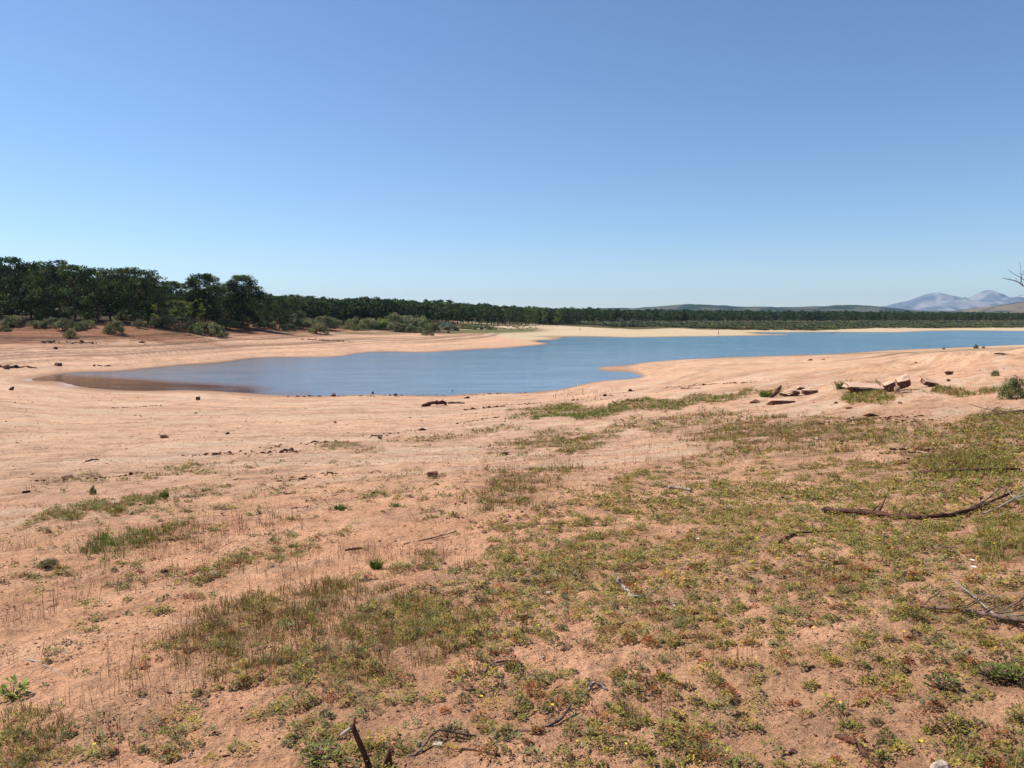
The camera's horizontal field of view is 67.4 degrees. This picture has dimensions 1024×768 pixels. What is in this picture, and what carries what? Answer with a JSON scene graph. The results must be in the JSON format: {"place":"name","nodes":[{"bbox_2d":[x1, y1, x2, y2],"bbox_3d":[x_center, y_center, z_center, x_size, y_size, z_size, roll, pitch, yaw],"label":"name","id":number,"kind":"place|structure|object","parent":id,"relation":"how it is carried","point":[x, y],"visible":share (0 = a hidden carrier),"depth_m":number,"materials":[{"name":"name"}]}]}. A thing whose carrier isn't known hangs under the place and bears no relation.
{"place":"outdoors","nodes":[
{"label":"outdoors","id":0,"kind":"place"},
{"bbox_2d":[0,313,1023,767],"bbox_3d":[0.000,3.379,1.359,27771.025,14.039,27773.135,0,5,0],"label":"ground","id":1,"kind":"structure","parent":0,"point":[238,417],"depth_m":8.03,"materials":[{"name":"sand"}]},
{"bbox_2d":[0,261,17,309],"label":"tree","id":2,"kind":"object","parent":1,"relation":"on","point":[5,280],"visible":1,"depth_m":169.73,"materials":[{"name":"green plant"}]},
{"bbox_2d":[0,315,26,325],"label":"shrub","id":3,"kind":"object","parent":1,"relation":"on","point":[13,320],"visible":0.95,"depth_m":161.71,"materials":[{"name":"green plant"}]},
{"bbox_2d":[0,674,30,701],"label":"leafy plant","id":4,"kind":"object","parent":1,"relation":"on","point":[22,685],"visible":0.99,"depth_m":4.00,"materials":[{"name":"green plant"}]},
{"bbox_2d":[0,256,32,315],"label":"tree","id":5,"kind":"object","parent":1,"relation":"on","point":[12,260],"visible":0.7,"depth_m":175.55,"materials":[{"name":"green plant"}]},
{"bbox_2d":[8,262,50,318],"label":"tree","id":6,"kind":"object","parent":1,"relation":"on","point":[26,268],"visible":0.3,"depth_m":178.94,"materials":[{"name":"green plant"}]},
{"bbox_2d":[18,261,69,320],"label":"tree","id":7,"kind":"object","parent":1,"relation":"on","point":[31,289],"visible":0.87,"depth_m":169.43,"materials":[{"name":"green plant"}]},
{"bbox_2d":[33,311,58,319],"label":"shrub","id":8,"kind":"object","parent":1,"relation":"on","point":[38,316],"visible":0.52,"depth_m":175.90,"materials":[{"name":"green plant"}]},
{"bbox_2d":[35,557,59,567],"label":"plant","id":9,"kind":"object","parent":1,"relation":"on","point":[43,563],"visible":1,"depth_m":7.82,"materials":[{"name":"green plant"}]},
{"bbox_2d":[37,316,57,327],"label":"shrub","id":10,"kind":"object","parent":1,"relation":"on","point":[44,323],"visible":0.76,"depth_m":158.27,"materials":[{"name":"green plant"}]},
{"bbox_2d":[37,259,78,311],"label":"tree","id":11,"kind":"object","parent":1,"relation":"on","point":[61,262],"visible":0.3,"depth_m":175.82,"materials":[{"name":"green plant"}]},
{"bbox_2d":[48,309,71,319],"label":"shrub","id":12,"kind":"object","parent":1,"relation":"on","point":[55,313],"visible":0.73,"depth_m":175.51,"materials":[{"name":"green plant"}]},
{"bbox_2d":[52,317,74,330],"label":"shrub","id":13,"kind":"object","parent":1,"relation":"on","point":[62,323],"visible":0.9,"depth_m":154.25,"materials":[{"name":"green plant"}]},
{"bbox_2d":[62,328,76,338],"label":"shrub","id":14,"kind":"object","parent":1,"relation":"on","point":[69,333],"visible":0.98,"depth_m":143.37,"materials":[{"name":"green plant"}]},
{"bbox_2d":[45,264,96,322],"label":"tree","id":15,"kind":"object","parent":1,"relation":"on","point":[66,274],"visible":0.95,"depth_m":168.02,"materials":[{"name":"green plant"}]},
{"bbox_2d":[65,321,87,330],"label":"shrub","id":16,"kind":"object","parent":1,"relation":"on","point":[79,326],"visible":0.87,"depth_m":154.37,"materials":[{"name":"green plant"}]},
{"bbox_2d":[65,270,107,318],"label":"tree","id":17,"kind":"object","parent":1,"relation":"on","point":[83,293],"visible":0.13,"depth_m":180.71,"materials":[{"name":"green plant"}]},
{"bbox_2d":[81,319,95,327],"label":"shrub","id":18,"kind":"object","parent":1,"relation":"on","point":[91,324],"visible":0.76,"depth_m":157.58,"materials":[{"name":"green plant"}]},
{"bbox_2d":[71,267,121,321],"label":"tree","id":19,"kind":"object","parent":1,"relation":"on","point":[105,292],"visible":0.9,"depth_m":172.39,"materials":[{"name":"green plant"}]},
{"bbox_2d":[94,270,121,319],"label":"tree","id":20,"kind":"object","parent":1,"relation":"on","point":[112,272],"visible":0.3,"depth_m":178.35,"materials":[{"name":"green plant"}]},
{"bbox_2d":[102,319,125,333],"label":"shrub","id":21,"kind":"object","parent":1,"relation":"on","point":[109,327],"visible":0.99,"depth_m":151.29,"materials":[{"name":"green plant"}]},
{"bbox_2d":[98,267,145,320],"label":"tree","id":22,"kind":"object","parent":1,"relation":"on","point":[104,311],"visible":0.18,"depth_m":183.48,"materials":[{"name":"green plant"}]},
{"bbox_2d":[111,312,138,320],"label":"shrub","id":23,"kind":"object","parent":1,"relation":"on","point":[123,317],"visible":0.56,"depth_m":189.69,"materials":[{"name":"green plant"}]},
{"bbox_2d":[109,266,156,321],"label":"tree","id":24,"kind":"object","parent":1,"relation":"on","point":[124,288],"visible":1,"depth_m":173.81,"materials":[{"name":"green plant"}]},
{"bbox_2d":[131,319,146,328],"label":"shrub","id":25,"kind":"object","parent":1,"relation":"on","point":[137,324],"visible":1,"depth_m":165.30,"materials":[{"name":"green plant"}]},
{"bbox_2d":[126,269,168,323],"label":"pine tree","id":26,"kind":"object","parent":1,"relation":"on","point":[147,273],"visible":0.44,"depth_m":179.59,"materials":[{"name":"green plant"}]},
{"bbox_2d":[141,275,176,316],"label":"tree","id":27,"kind":"object","parent":1,"relation":"on","point":[163,285],"visible":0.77,"depth_m":178.47,"materials":[{"name":"green plant"}]},
{"bbox_2d":[149,316,181,329],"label":"shrub","id":28,"kind":"object","parent":1,"relation":"on","point":[160,323],"visible":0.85,"depth_m":175.84,"materials":[{"name":"green plant"}]},
{"bbox_2d":[152,281,191,321],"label":"pine tree","id":29,"kind":"object","parent":1,"relation":"on","point":[175,284],"visible":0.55,"depth_m":188.65,"materials":[{"name":"green plant"}]},
{"bbox_2d":[165,300,191,331],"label":"young tree","id":30,"kind":"object","parent":1,"relation":"on","point":[171,311],"visible":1,"depth_m":170.34,"materials":[{"name":"green plant"}]},
{"bbox_2d":[167,283,195,322],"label":"pine tree","id":31,"kind":"object","parent":1,"relation":"on","point":[179,292],"visible":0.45,"depth_m":196.47,"materials":[{"name":"green plant"}]},
{"bbox_2d":[179,319,197,329],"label":"shrub","id":32,"kind":"object","parent":1,"relation":"on","point":[188,323],"visible":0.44,"depth_m":185.00,"materials":[{"name":"green plant"}]},
{"bbox_2d":[174,298,210,319],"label":"young tree","id":33,"kind":"object","parent":1,"relation":"on","point":[201,306],"visible":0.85,"depth_m":192.10,"materials":[{"name":"green plant"}]},
{"bbox_2d":[178,283,207,319],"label":"pine tree","id":34,"kind":"object","parent":1,"relation":"on","point":[192,288],"visible":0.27,"depth_m":202.05,"materials":[{"name":"green plant"}]},
{"bbox_2d":[187,321,222,335],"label":"shrub","id":35,"kind":"object","parent":1,"relation":"on","point":[199,327],"visible":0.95,"depth_m":175.72,"materials":[{"name":"green plant"}]},
{"bbox_2d":[183,273,227,321],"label":"pine tree","id":36,"kind":"object","parent":1,"relation":"on","point":[207,280],"visible":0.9,"depth_m":199.03,"materials":[{"name":"green plant"}]},
{"bbox_2d":[205,286,237,326],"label":"pine tree","id":37,"kind":"object","parent":1,"relation":"on","point":[229,308],"visible":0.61,"depth_m":204.40,"materials":[{"name":"green plant"}]},
{"bbox_2d":[213,318,240,328],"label":"shrub","id":38,"kind":"object","parent":1,"relation":"on","point":[226,322],"visible":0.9,"depth_m":200.68,"materials":[{"name":"green plant"}]},
{"bbox_2d":[220,274,266,326],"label":"pine tree","id":39,"kind":"object","parent":1,"relation":"on","point":[242,290],"visible":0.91,"depth_m":209.01,"materials":[{"name":"green plant"}]},
{"bbox_2d":[239,286,269,324],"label":"pine tree","id":40,"kind":"object","parent":1,"relation":"on","point":[260,311],"visible":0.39,"depth_m":220.27,"materials":[{"name":"green plant"}]},
{"bbox_2d":[251,319,277,328],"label":"shrub","id":41,"kind":"object","parent":1,"relation":"on","point":[264,324],"visible":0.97,"depth_m":219.02,"materials":[{"name":"green plant"}]},
{"bbox_2d":[255,293,278,326],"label":"pine tree","id":42,"kind":"object","parent":1,"relation":"on","point":[269,306],"visible":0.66,"depth_m":224.30,"materials":[{"name":"green plant"}]},
{"bbox_2d":[269,296,291,324],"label":"pine tree","id":43,"kind":"object","parent":1,"relation":"on","point":[287,316],"visible":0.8,"depth_m":230.17,"materials":[{"name":"green plant"}]},
{"bbox_2d":[279,297,304,328],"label":"pine tree","id":44,"kind":"object","parent":1,"relation":"on","point":[289,300],"visible":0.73,"depth_m":236.97,"materials":[{"name":"green plant"}]},
{"bbox_2d":[289,319,313,329],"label":"shrub","id":45,"kind":"object","parent":1,"relation":"on","point":[305,323],"visible":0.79,"depth_m":239.33,"materials":[{"name":"green plant"}]},
{"bbox_2d":[298,300,315,318],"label":"pine tree","id":46,"kind":"object","parent":1,"relation":"on","point":[308,304],"visible":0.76,"depth_m":295.32,"materials":[{"name":"green plant"}]},
{"bbox_2d":[306,322,329,334],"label":"shrub","id":47,"kind":"object","parent":1,"relation":"on","point":[316,328],"visible":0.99,"depth_m":223.18,"materials":[{"name":"green plant"}]},
{"bbox_2d":[296,738,344,767],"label":"leafy plant","id":48,"kind":"object","parent":1,"relation":"on","point":[316,758],"visible":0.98,"depth_m":2.96,"materials":[{"name":"green plant"}]},
{"bbox_2d":[313,299,329,319],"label":"pine tree","id":49,"kind":"object","parent":1,"relation":"on","point":[322,304],"visible":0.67,"depth_m":305.00,"materials":[{"name":"green plant"}]},
{"bbox_2d":[318,315,337,329],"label":"shrub","id":50,"kind":"object","parent":1,"relation":"on","point":[325,319],"visible":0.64,"depth_m":244.22,"materials":[{"name":"green plant"}]},
{"bbox_2d":[325,298,341,319],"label":"pine tree","id":51,"kind":"object","parent":1,"relation":"on","point":[337,307],"visible":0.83,"depth_m":314.35,"materials":[{"name":"green plant"}]},
{"bbox_2d":[331,299,344,319],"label":"pine tree","id":52,"kind":"object","parent":1,"relation":"on","point":[341,312],"visible":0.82,"depth_m":317.88,"materials":[{"name":"green plant"}]},
{"bbox_2d":[338,298,352,320],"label":"pine tree","id":53,"kind":"object","parent":1,"relation":"on","point":[343,304],"visible":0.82,"depth_m":321.88,"materials":[{"name":"green plant"}]},
{"bbox_2d":[344,299,363,322],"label":"pine tree","id":54,"kind":"object","parent":1,"relation":"on","point":[353,301],"visible":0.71,"depth_m":326.74,"materials":[{"name":"green plant"}]},
{"bbox_2d":[339,715,371,767],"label":"broken stake","id":55,"kind":"object","parent":1,"relation":"on","point":[360,745],"visible":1,"depth_m":2.88,"materials":[{"name":"brown wood"}]},
{"bbox_2d":[343,317,367,329],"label":"shrub","id":56,"kind":"object","parent":1,"relation":"on","point":[350,324],"visible":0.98,"depth_m":260.66,"materials":[{"name":"green plant"}]},
{"bbox_2d":[359,317,381,328],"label":"shrub","id":57,"kind":"object","parent":1,"relation":"on","point":[370,320],"visible":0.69,"depth_m":273.72,"materials":[{"name":"green plant"}]},
{"bbox_2d":[366,302,381,320],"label":"pine tree","id":58,"kind":"object","parent":1,"relation":"on","point":[373,311],"visible":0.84,"depth_m":335.80,"materials":[{"name":"green plant"}]},
{"bbox_2d":[365,557,385,569],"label":"grass tuft","id":59,"kind":"object","parent":1,"relation":"on","point":[376,564],"visible":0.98,"depth_m":6.61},
{"bbox_2d":[368,317,390,329],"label":"shrub","id":60,"kind":"object","parent":1,"relation":"on","point":[382,323],"visible":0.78,"depth_m":275.42,"materials":[{"name":"green plant"}]},
{"bbox_2d":[383,748,392,767],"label":"wood splinter","id":61,"kind":"object","parent":1,"relation":"on","point":[388,758],"visible":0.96,"depth_m":2.86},
{"bbox_2d":[376,312,408,323],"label":"shrub","id":62,"kind":"object","parent":1,"relation":"on","point":[390,318],"visible":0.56,"depth_m":293.26,"materials":[{"name":"green plant"}]},
{"bbox_2d":[387,321,405,331],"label":"shrub","id":63,"kind":"object","parent":1,"relation":"on","point":[396,326],"visible":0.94,"depth_m":263.75,"materials":[{"name":"green plant"}]},
{"bbox_2d":[399,323,423,332],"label":"shrub","id":64,"kind":"object","parent":1,"relation":"on","point":[408,328],"visible":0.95,"depth_m":264.27,"materials":[{"name":"green plant"}]},
{"bbox_2d":[402,318,429,328],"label":"shrub","id":65,"kind":"object","parent":1,"relation":"on","point":[420,322],"visible":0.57,"depth_m":295.02,"materials":[{"name":"green plant"}]},
{"bbox_2d":[422,322,440,331],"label":"shrub","id":66,"kind":"object","parent":1,"relation":"on","point":[433,326],"visible":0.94,"depth_m":272.05,"materials":[{"name":"green plant"}]},
{"bbox_2d":[421,400,446,406],"bbox_3d":[-6.552,1.643,63.343,0.749,0.522,3.252,3,6,32],"label":"driftwood log","id":67,"kind":"object","parent":1,"relation":"on","point":[436,402],"visible":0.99,"depth_m":63.49,"materials":[{"name":"brown wood"}]},
{"bbox_2d":[395,728,475,755],"bbox_3d":[-0.298,1.393,3.020,0.320,0.088,0.080,-3,6,-28],"label":"twig","id":68,"kind":"object","parent":1,"relation":"on","point":[433,734],"visible":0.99,"depth_m":3.04,"materials":[{"name":"brown wood"}]},
{"bbox_2d":[434,302,450,322],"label":"pine tree","id":69,"kind":"object","parent":1,"relation":"on","point":[444,310],"visible":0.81,"depth_m":389.52,"materials":[{"name":"green plant"}]},
{"bbox_2d":[452,302,464,323],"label":"pine tree","id":70,"kind":"object","parent":1,"relation":"on","point":[457,305],"visible":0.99,"depth_m":397.26,"materials":[{"name":"green plant"}]},
{"bbox_2d":[473,306,485,324],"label":"pine tree","id":71,"kind":"object","parent":1,"relation":"on","point":[478,313],"visible":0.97,"depth_m":411.19,"materials":[{"name":"green plant"}]},
{"bbox_2d":[460,744,499,756],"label":"twig","id":72,"kind":"object","parent":1,"relation":"on","point":[468,749],"visible":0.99,"depth_m":2.96,"materials":[{"name":"brown wood"}]},
{"bbox_2d":[498,309,511,325],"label":"pine tree","id":73,"kind":"object","parent":1,"relation":"on","point":[505,316],"visible":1,"depth_m":428.85,"materials":[{"name":"green plant"}]},
{"bbox_2d":[0,338,1023,767],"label":"ground litter","id":74,"kind":"object","parent":1,"relation":"on","point":[868,414],"visible":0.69,"depth_m":6.49,"materials":[{"name":"plant"}]},
{"bbox_2d":[0,389,1023,767],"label":"dry stems","id":75,"kind":"object","parent":1,"relation":"on","point":[256,629],"visible":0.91,"depth_m":6.01,"materials":[{"name":"plant"}]},
{"bbox_2d":[0,382,1023,767],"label":"weeds","id":76,"kind":"object","parent":1,"relation":"on","point":[592,728],"visible":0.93,"depth_m":4.97,"materials":[{"name":"green plant"}]},
{"bbox_2d":[516,703,571,733],"bbox_3d":[0.147,1.384,3.149,0.298,0.048,0.076,-3,6,-34],"label":"twig","id":77,"kind":"object","parent":1,"relation":"on","point":[558,720],"visible":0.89,"depth_m":3.13,"materials":[{"name":"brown wood"}]},
{"bbox_2d":[254,292,1023,322],"bbox_3d":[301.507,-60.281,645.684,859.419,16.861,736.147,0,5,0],"label":"wood","id":78,"kind":"object","parent":1,"relation":"on","point":[365,299],"visible":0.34,"depth_m":686.51,"materials":[{"name":"plant"}]},
{"bbox_2d":[616,577,664,598],"bbox_3d":[0.784,1.337,5.058,0.175,0.164,0.486,-3,6,-27],"label":"dead branch","id":79,"kind":"object","parent":1,"relation":"on","point":[621,584],"visible":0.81,"depth_m":5.10,"materials":[{"name":"grey wood"}]},
{"bbox_2d":[450,319,1023,330],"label":"scrub","id":80,"kind":"object","parent":1,"relation":"on","point":[756,325],"visible":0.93,"depth_m":484.63,"materials":[{"name":"green plant"}]},
{"bbox_2d":[766,399,794,404],"bbox_3d":[13.663,0.929,39.038,1.322,0.296,0.875,0,5,0],"label":"rock plate","id":81,"kind":"object","parent":1,"relation":"on","point":[776,401],"visible":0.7,"depth_m":38.64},
{"bbox_2d":[779,389,799,396],"bbox_3d":[15.713,0.507,43.413,1.146,0.529,0.761,0,5,0],"label":"boulder","id":82,"kind":"object","parent":1,"relation":"on","point":[792,392],"visible":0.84,"depth_m":43.17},
{"bbox_2d":[801,389,817,394],"bbox_3d":[16.832,0.457,43.406,0.864,0.312,0.585,0,5,0],"label":"flat rock","id":83,"kind":"object","parent":1,"relation":"on","point":[808,391],"visible":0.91,"depth_m":43.17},
{"bbox_2d":[778,522,853,542],"bbox_3d":[2.482,1.277,6.554,0.964,0.104,0.361,-3,6,-29],"label":"twig","id":84,"kind":"object","parent":1,"relation":"on","point":[790,535],"visible":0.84,"depth_m":6.66,"materials":[{"name":"brown wood"}]},
{"bbox_2d":[834,734,884,767],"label":"dead branch","id":85,"kind":"object","parent":1,"relation":"on","point":[862,750],"visible":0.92,"depth_m":2.70,"materials":[{"name":"brown wood"}]},
{"bbox_2d":[842,381,883,392],"bbox_3d":[18.747,0.219,40.910,2.107,0.623,1.269,0,5,-5],"label":"rock ledge","id":86,"kind":"object","parent":1,"relation":"on","point":[856,387],"visible":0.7,"depth_m":40.60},
{"bbox_2d":[882,380,895,391],"bbox_3d":[19.206,0.149,39.038,0.678,0.682,0.390,0,5,0],"label":"rock slab","id":87,"kind":"object","parent":1,"relation":"on","point":[890,384],"visible":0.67,"depth_m":38.89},
{"bbox_2d":[895,374,910,388],"bbox_3d":[19.961,-0.066,39.185,0.708,0.939,0.608,1,5,14],"label":"rock slab","id":88,"kind":"object","parent":1,"relation":"on","point":[903,381],"visible":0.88,"depth_m":39.00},
{"bbox_2d":[821,477,1016,518],"bbox_3d":[4.036,1.177,7.460,1.788,0.452,0.863,1,5,12],"label":"dead branch","id":89,"kind":"object","parent":1,"relation":"on","point":[887,514],"visible":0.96,"depth_m":7.47,"materials":[{"name":"brown wood"}]},
{"bbox_2d":[920,377,938,386],"bbox_3d":[21.636,-0.072,39.815,0.885,0.554,0.569,-1,5,-9],"label":"rock slab","id":90,"kind":"object","parent":1,"relation":"on","point":[927,382],"visible":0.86,"depth_m":39.61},
{"bbox_2d":[930,759,949,767],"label":"stone","id":91,"kind":"object","parent":1,"relation":"on","point":[939,764],"visible":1,"depth_m":2.52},
{"bbox_2d":[922,671,962,692],"bbox_3d":[1.716,1.195,3.066,0.141,0.057,0.144,0,5,0],"label":"leafy plant","id":92,"kind":"object","parent":1,"relation":"on","point":[943,686],"visible":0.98,"depth_m":3.06,"materials":[{"name":"green plant"}]},
{"bbox_2d":[894,586,1023,622],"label":"dead branch","id":93,"kind":"object","parent":1,"relation":"on","point":[1012,618],"visible":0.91,"depth_m":3.84,"materials":[{"name":"brown wood"}]},
{"bbox_2d":[918,461,1020,474],"bbox_3d":[6.110,1.162,10.377,0.403,0.376,1.287,-5,7,-43],"label":"dead branch","id":94,"kind":"object","parent":1,"relation":"on","point":[939,470],"visible":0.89,"depth_m":10.32,"materials":[{"name":"brown wood"}]},
{"bbox_2d":[953,581,1023,619],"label":"dead branch","id":95,"kind":"object","parent":1,"relation":"on","point":[981,603],"visible":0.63,"depth_m":3.98,"materials":[{"name":"grey wood"}]},
{"bbox_2d":[967,486,1023,508],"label":"dead branch","id":96,"kind":"object","parent":1,"relation":"on","point":[984,502],"visible":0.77,"depth_m":7.48,"materials":[{"name":"brown wood"}]},
{"bbox_2d":[971,660,1019,682],"bbox_3d":[1.954,1.163,3.101,0.183,0.067,0.167,0,5,0],"label":"leafy plant","id":97,"kind":"object","parent":1,"relation":"on","point":[988,675],"visible":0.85,"depth_m":3.10,"materials":[{"name":"green plant"}]},
{"bbox_2d":[983,486,1023,513],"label":"dead branch","id":98,"kind":"object","parent":1,"relation":"on","point":[1013,499],"visible":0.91,"depth_m":7.25,"materials":[{"name":"grey wood"}]},
{"bbox_2d":[991,662,1023,685],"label":"leafy plant","id":99,"kind":"object","parent":1,"relation":"on","point":[1016,678],"visible":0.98,"depth_m":3.05,"materials":[{"name":"green plant"}]},
{"bbox_2d":[994,594,1023,611],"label":"dead branch","id":100,"kind":"object","parent":1,"relation":"on","point":[1011,605],"visible":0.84,"depth_m":3.91,"materials":[{"name":"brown wood"}]},
{"bbox_2d":[996,375,1023,399],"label":"shrub","id":101,"kind":"object","parent":1,"relation":"on","point":[1014,386],"visible":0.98,"depth_m":28.27,"materials":[{"name":"green plant"}]},
{"bbox_2d":[0,379,1023,767],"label":"grass","id":102,"kind":"structure","parent":0,"point":[348,583],"depth_m":5.61,"materials":[{"name":"plant"}]},
{"bbox_2d":[0,0,1023,310],"label":"sky","id":103,"kind":"structure","parent":0,"point":[553,154],"materials":[{"name":"blue"}]},
{"bbox_2d":[32,331,1023,395],"bbox_3d":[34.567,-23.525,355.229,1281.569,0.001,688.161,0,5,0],"label":"water","id":104,"kind":"structure","parent":0,"point":[562,363],"depth_m":124.07,"materials":[{"name":"liquid"}]},
{"bbox_2d":[601,304,1005,315],"bbox_3d":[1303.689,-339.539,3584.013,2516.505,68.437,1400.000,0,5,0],"label":"hills","id":105,"kind":"structure","parent":0,"point":[831,308],"depth_m":3360.92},
{"bbox_2d":[879,290,1023,310],"bbox_3d":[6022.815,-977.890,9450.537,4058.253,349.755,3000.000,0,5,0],"label":"mountains","id":106,"kind":"structure","parent":0,"point":[942,301],"depth_m":9085.66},
{"bbox_2d":[956,302,1023,312],"bbox_3d":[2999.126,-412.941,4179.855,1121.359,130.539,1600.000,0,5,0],"label":"hill slope","id":107,"kind":"structure","parent":0,"point":[1016,307],"depth_m":4087.79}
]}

